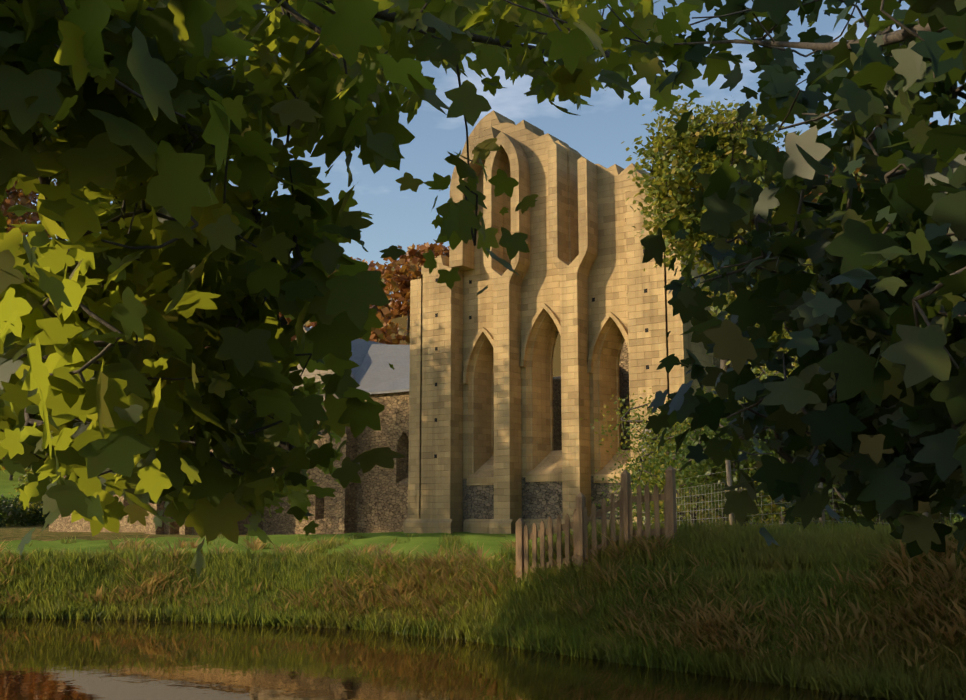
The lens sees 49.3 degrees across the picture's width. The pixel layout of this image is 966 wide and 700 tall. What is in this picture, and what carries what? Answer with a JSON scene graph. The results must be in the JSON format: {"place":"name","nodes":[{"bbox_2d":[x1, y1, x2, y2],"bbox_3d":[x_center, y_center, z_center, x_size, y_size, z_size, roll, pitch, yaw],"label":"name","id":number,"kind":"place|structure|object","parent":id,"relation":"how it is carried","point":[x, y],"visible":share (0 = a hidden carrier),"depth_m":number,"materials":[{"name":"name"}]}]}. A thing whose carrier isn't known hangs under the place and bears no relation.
{"place":"outdoors","nodes":[
{"label":"outdoors","id":0,"kind":"place"},
{"bbox_2d":[0,617,891,699],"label":"pond water","id":1,"kind":"structure","parent":0,"point":[71,659],"depth_m":12.74,"materials":[{"name":"brown liquid"}]},
{"bbox_2d":[0,261,964,618],"bbox_3d":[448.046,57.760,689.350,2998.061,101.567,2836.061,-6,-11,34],"label":"terrain","id":2,"kind":"structure","parent":0,"point":[10,537],"depth_m":35.61,"materials":[{"name":"green plant"}]},
{"bbox_2d":[0,494,48,526],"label":"hedge","id":3,"kind":"object","parent":2,"relation":"on","point":[10,512],"visible":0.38,"depth_m":95.89,"materials":[{"name":"green plant"}]},
{"bbox_2d":[5,465,51,516],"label":"shrub","id":4,"kind":"object","parent":2,"relation":"on","point":[25,482],"visible":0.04,"depth_m":96.78,"materials":[{"name":"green plant"}]},
{"bbox_2d":[0,178,67,298],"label":"copper beech tree","id":5,"kind":"object","parent":2,"relation":"on","point":[16,196],"visible":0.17,"depth_m":40.18,"materials":[{"name":"red plant"}]},
{"bbox_2d":[49,327,409,534],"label":"ruined stone building","id":6,"kind":"structure","parent":2,"relation":"on","point":[375,500],"depth_m":59.01,"materials":[{"name":"stone"}]},
{"bbox_2d":[0,0,752,577],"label":"sycamore tree","id":7,"kind":"object","parent":2,"relation":"on","point":[146,332],"visible":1,"depth_m":4.83,"materials":[{"name":"green plant"}]},
{"bbox_2d":[145,0,638,66],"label":"sycamore tree boughs","id":8,"kind":"object","parent":7,"relation":"on","point":[153,4],"depth_m":9.59,"materials":[{"name":"green plant"}]},
{"bbox_2d":[1,122,931,480],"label":"trees","id":9,"kind":"object","parent":2,"relation":"on","point":[395,278],"depth_m":226.84,"materials":[{"name":"brown plant"}]},
{"bbox_2d":[0,517,965,699],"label":"grassy bank","id":10,"kind":"structure","parent":2,"relation":"on","point":[525,614],"depth_m":14.79,"materials":[{"name":"green plant"}]},
{"bbox_2d":[0,519,965,681],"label":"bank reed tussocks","id":11,"kind":"object","parent":2,"relation":"on","point":[960,576],"visible":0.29,"depth_m":13.53,"materials":[{"name":"green plant"}]},
{"bbox_2d":[516,465,676,585],"bbox_3d":[1.640,2.748,15.808,2.510,1.997,0.310,-4,-10,23],"label":"picket fence","id":12,"kind":"object","parent":2,"relation":"on","point":[581,519],"visible":0.81,"depth_m":15.72,"materials":[{"name":"brown wood"}]},
{"bbox_2d":[403,110,795,533],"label":"ruined abbey","id":13,"kind":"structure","parent":2,"relation":"on","point":[503,438],"depth_m":44.47,"materials":[{"name":"beige stone"}]},
{"bbox_2d":[591,413,722,527],"bbox_3d":[4.839,3.304,27.361,4.340,3.938,4.296,-6,-11,34],"label":"hawthorn shrub","id":14,"kind":"object","parent":2,"relation":"on","point":[633,486],"visible":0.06,"depth_m":27.01,"materials":[{"name":"green plant"}]},
{"bbox_2d":[580,379,763,526],"bbox_3d":[4.493,2.659,22.844,4.231,3.820,4.013,-6,-11,34],"label":"hawthorn shrub","id":15,"kind":"object","parent":2,"relation":"on","point":[693,500],"visible":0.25,"depth_m":22.73,"materials":[{"name":"green plant"}]},
{"bbox_2d":[678,501,720,526],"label":"hawthorn shrub","id":16,"kind":"object","parent":2,"relation":"on","point":[705,517],"visible":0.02,"depth_m":31.15,"materials":[{"name":"green plant"}]},
{"bbox_2d":[609,390,813,525],"bbox_3d":[5.953,2.897,26.258,5.808,4.613,5.086,-3,-9,21],"label":"hawthorn shrub","id":17,"kind":"object","parent":2,"relation":"on","point":[747,517],"visible":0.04,"depth_m":26.49,"materials":[{"name":"green plant"}]},
{"bbox_2d":[634,374,793,525],"bbox_3d":[5.042,2.107,20.590,4.487,3.078,4.355,-6,-11,34],"label":"hawthorn shrub","id":18,"kind":"object","parent":2,"relation":"on","point":[675,459],"visible":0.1,"depth_m":20.32,"materials":[{"name":"green plant"}]},
{"bbox_2d":[621,85,811,523],"bbox_3d":[8.070,-1.310,33.920,6.343,15.118,5.583,-6,-11,34],"label":"ash tree","id":19,"kind":"object","parent":2,"relation":"on","point":[672,192],"visible":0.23,"depth_m":33.80,"materials":[{"name":"green plant"}]},
{"bbox_2d":[680,337,811,525],"bbox_3d":[7.302,2.373,24.874,5.411,5.121,5.563,4,-10,-24],"label":"tree","id":20,"kind":"object","parent":2,"relation":"on","point":[763,373],"visible":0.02,"depth_m":24.51,"materials":[{"name":"green plant"}]},
{"bbox_2d":[643,385,854,525],"bbox_3d":[5.553,2.065,20.213,4.508,3.127,4.238,-6,-11,34],"label":"hawthorn shrub","id":21,"kind":"object","parent":2,"relation":"on","point":[714,478],"visible":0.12,"depth_m":19.88,"materials":[{"name":"green plant"}]},
{"bbox_2d":[642,432,861,526],"bbox_3d":[8.943,4.527,34.490,7.453,3.750,0.984,1,-9,-4],"label":"shrub","id":22,"kind":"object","parent":2,"relation":"on","point":[707,495],"depth_m":34.07,"materials":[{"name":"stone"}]},
{"bbox_2d":[700,449,880,527],"bbox_3d":[6.397,2.287,19.967,4.510,2.855,3.660,-2,-9,13],"label":"hawthorn shrub","id":23,"kind":"object","parent":2,"relation":"on","point":[827,518],"visible":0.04,"depth_m":19.61,"materials":[{"name":"green plant"}]},
{"bbox_2d":[706,162,882,520],"bbox_3d":[11.349,-0.301,30.802,9.173,12.017,7.859,-6,-11,34],"label":"ash tree","id":24,"kind":"object","parent":2,"relation":"on","point":[775,334],"depth_m":30.84,"materials":[{"name":"green plant"}]},
{"bbox_2d":[640,0,965,557],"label":"tree","id":25,"kind":"object","parent":2,"relation":"on","point":[866,398],"visible":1,"depth_m":4.66,"materials":[{"name":"green plant"}]},
{"bbox_2d":[676,460,962,525],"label":"stock fence posts","id":26,"kind":"object","parent":2,"relation":"on","point":[729,477],"visible":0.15,"depth_m":17.75,"materials":[{"name":"grey wood"}]},
{"bbox_2d":[748,429,965,524],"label":"hawthorn shrub","id":27,"kind":"object","parent":2,"relation":"on","point":[882,523],"visible":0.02,"depth_m":18.34,"materials":[{"name":"green plant"}]},
{"bbox_2d":[762,368,960,527],"bbox_3d":[8.775,2.641,24.591,4.894,5.431,6.068,6,-11,-34],"label":"hawthorn shrub","id":28,"kind":"object","parent":2,"relation":"on","point":[841,516],"depth_m":24.87,"materials":[{"name":"green plant"}]},
{"bbox_2d":[812,480,953,525],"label":"hawthorn shrub","id":29,"kind":"object","parent":2,"relation":"on","point":[841,495],"visible":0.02,"depth_m":18.59,"materials":[{"name":"green plant"}]},
{"bbox_2d":[944,514,963,523],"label":"hawthorn shrub","id":30,"kind":"object","parent":2,"relation":"on","point":[953,520],"visible":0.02,"depth_m":22.78,"materials":[{"name":"green plant"}]},
{"bbox_2d":[25,0,965,327],"label":"sky","id":31,"kind":"structure","parent":0,"point":[404,218],"materials":[{"name":"blue"}]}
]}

